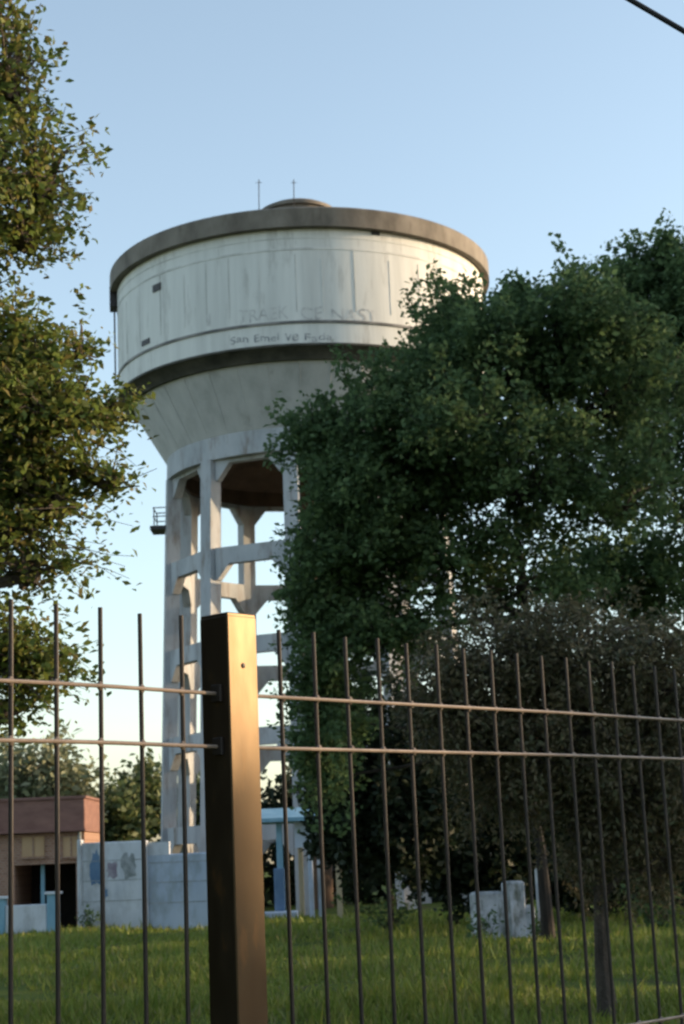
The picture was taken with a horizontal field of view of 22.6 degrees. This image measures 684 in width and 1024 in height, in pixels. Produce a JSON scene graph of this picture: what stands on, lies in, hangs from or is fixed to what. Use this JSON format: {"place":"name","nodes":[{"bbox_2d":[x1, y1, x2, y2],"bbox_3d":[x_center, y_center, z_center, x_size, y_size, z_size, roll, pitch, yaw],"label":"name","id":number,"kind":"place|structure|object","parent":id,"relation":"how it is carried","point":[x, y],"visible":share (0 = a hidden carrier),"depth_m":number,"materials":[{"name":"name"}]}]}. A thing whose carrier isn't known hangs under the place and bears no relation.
{"place":"outdoors","nodes":[
{"label":"outdoors","id":0,"kind":"place"},
{"bbox_2d":[0,872,683,1023],"bbox_3d":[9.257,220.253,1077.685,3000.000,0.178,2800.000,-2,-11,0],"label":"ground","id":1,"kind":"structure","parent":0,"point":[21,990],"depth_m":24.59,"materials":[{"name":"green plant"}]},
{"bbox_2d":[0,891,62,934],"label":"wall","id":2,"kind":"structure","parent":1,"relation":"on","point":[26,918],"depth_m":42.95,"materials":[{"name":"white paint"}]},
{"bbox_2d":[0,795,99,927],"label":"brick building","id":3,"kind":"structure","parent":1,"relation":"on","point":[33,850],"depth_m":47.20,"materials":[{"name":"brick"}]},
{"bbox_2d":[20,836,45,858],"bbox_3d":[-8.502,9.238,47.137,0.700,0.600,0.120,-2,-11,0],"label":"window","id":4,"kind":"structure","parent":3,"relation":"in","point":[32,847],"depth_m":47.13,"materials":[{"name":"beige glass"}]},
{"bbox_2d":[61,836,77,858],"bbox_3d":[-7.453,9.236,47.128,0.528,0.592,0.120,-2,-11,0],"label":"window","id":5,"kind":"structure","parent":3,"relation":"in","point":[69,843],"depth_m":47.12,"materials":[{"name":"beige glass"}]},
{"bbox_2d":[0,724,114,819],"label":"tree","id":6,"kind":"object","parent":1,"relation":"on","point":[32,778],"visible":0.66,"depth_m":68.32,"materials":[{"name":"green plant"}]},
{"bbox_2d":[0,0,158,748],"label":"leafy tree","id":7,"kind":"object","parent":1,"relation":"on","point":[41,412],"visible":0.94,"depth_m":12.18,"materials":[{"name":"green plant"}]},
{"bbox_2d":[75,901,99,929],"bbox_3d":[-6.318,10.189,42.859,0.715,0.888,0.476,-2,-11,0],"label":"weed plant","id":8,"kind":"object","parent":1,"relation":"on","point":[87,923],"visible":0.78,"depth_m":42.83,"materials":[{"name":"green plant"}]},
{"bbox_2d":[90,763,160,841],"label":"tree","id":9,"kind":"object","parent":1,"relation":"on","point":[122,822],"visible":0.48,"depth_m":71.90,"materials":[{"name":"green plant"}]},
{"bbox_2d":[91,747,177,841],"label":"tree","id":10,"kind":"object","parent":1,"relation":"on","point":[152,782],"visible":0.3,"depth_m":76.30,"materials":[{"name":"green plant"}]},
{"bbox_2d":[77,840,207,930],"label":"painted wall","id":11,"kind":"structure","parent":1,"relation":"on","point":[123,885],"depth_m":43.55,"materials":[{"name":"white paint"}]},
{"bbox_2d":[177,771,199,825],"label":"tree","id":12,"kind":"object","parent":1,"relation":"on","point":[198,801],"visible":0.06,"depth_m":81.89,"materials":[{"name":"green plant"}]},
{"bbox_2d":[260,761,292,850],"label":"tree","id":13,"kind":"object","parent":1,"relation":"on","point":[273,802],"visible":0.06,"depth_m":78.34,"materials":[{"name":"green plant"}]},
{"bbox_2d":[109,179,488,915],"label":"water tower","id":14,"kind":"structure","parent":1,"relation":"on","point":[229,325],"depth_m":55.07,"materials":[{"name":"concrete"}]},
{"bbox_2d":[261,807,342,918],"bbox_3d":[-1.075,9.669,47.027,2.256,3.082,3.200,-2,-11,0],"label":"blue shelter","id":15,"kind":"object","parent":1,"relation":"on","point":[275,816],"visible":0.46,"depth_m":46.10,"materials":[{"name":"paint"}]},
{"bbox_2d":[0,599,683,1023],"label":"metal fence","id":16,"kind":"object","parent":1,"relation":"on","point":[234,867],"visible":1,"depth_m":5.59,"materials":[{"name":"black metal"}]},
{"bbox_2d":[331,877,422,933],"bbox_3d":[0.717,8.111,35.092,1.921,1.254,0.581,0,-12,-13],"label":"weed plant","id":17,"kind":"object","parent":1,"relation":"on","point":[383,918],"visible":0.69,"depth_m":35.05,"materials":[{"name":"green plant"}]},
{"bbox_2d":[288,655,482,931],"bbox_3d":[0.729,5.805,35.479,3.867,6.004,4.051,3,-13,-25],"label":"tree","id":18,"kind":"object","parent":1,"relation":"on","point":[369,831],"visible":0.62,"depth_m":34.51,"materials":[{"name":"green plant"}]},
{"bbox_2d":[158,839,683,905],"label":"hedge","id":19,"kind":"object","parent":1,"relation":"on","point":[367,886],"visible":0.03,"depth_m":61.15,"materials":[{"name":"green plant"}]},
{"bbox_2d":[263,232,683,940],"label":"broadleaf tree","id":20,"kind":"object","parent":1,"relation":"on","point":[395,488],"visible":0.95,"depth_m":29.66,"materials":[{"name":"green plant"}]},
{"bbox_2d":[381,702,574,924],"bbox_3d":[2.693,6.384,37.552,4.516,5.533,3.960,-2,-11,0],"label":"dark shrub","id":21,"kind":"object","parent":1,"relation":"on","point":[462,879],"visible":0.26,"depth_m":36.27,"materials":[{"name":"green plant"}]},
{"bbox_2d":[465,903,504,939],"bbox_3d":[2.472,7.285,30.155,0.644,0.784,0.520,-13,-15,42],"label":"weed plant","id":22,"kind":"object","parent":1,"relation":"on","point":[471,928],"visible":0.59,"depth_m":30.12,"materials":[{"name":"green plant"}]},
{"bbox_2d":[469,868,539,939],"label":"white block","id":23,"kind":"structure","parent":1,"relation":"on","point":[519,916],"depth_m":30.70,"materials":[{"name":"white concrete"}]},
{"bbox_2d":[381,578,683,1016],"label":"tree","id":24,"kind":"object","parent":1,"relation":"on","point":[533,636],"visible":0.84,"depth_m":16.35,"materials":[{"name":"green plant"}]},
{"bbox_2d":[521,911,561,939],"bbox_3d":[3.459,7.252,29.853,0.724,0.678,0.522,-2,-11,0],"label":"weed plant","id":25,"kind":"object","parent":1,"relation":"on","point":[538,929],"visible":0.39,"depth_m":29.76,"materials":[{"name":"green plant"}]},
{"bbox_2d":[495,700,683,917],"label":"dark shrub","id":26,"kind":"object","parent":1,"relation":"on","point":[564,896],"visible":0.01,"depth_m":38.38,"materials":[{"name":"green plant"}]},
{"bbox_2d":[515,208,683,643],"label":"broadleaf tree","id":27,"kind":"object","parent":1,"relation":"on","point":[654,272],"visible":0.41,"depth_m":34.09,"materials":[{"name":"green plant"}]},
{"bbox_2d":[619,871,680,927],"bbox_3d":[5.817,7.301,32.191,1.470,1.309,0.661,-2,-11,0],"label":"weed plant","id":28,"kind":"object","parent":1,"relation":"on","point":[659,922],"visible":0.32,"depth_m":32.05,"materials":[{"name":"green plant"}]},
{"bbox_2d":[0,0,683,863],"label":"sky","id":29,"kind":"structure","parent":0,"point":[505,125],"materials":[{"name":"blue"}]},
{"bbox_2d":[626,0,683,33],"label":"power cable","id":30,"kind":"object","parent":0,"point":[658,16],"visible":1,"depth_m":9.73,"materials":[{"name":"rubber"}]}
]}

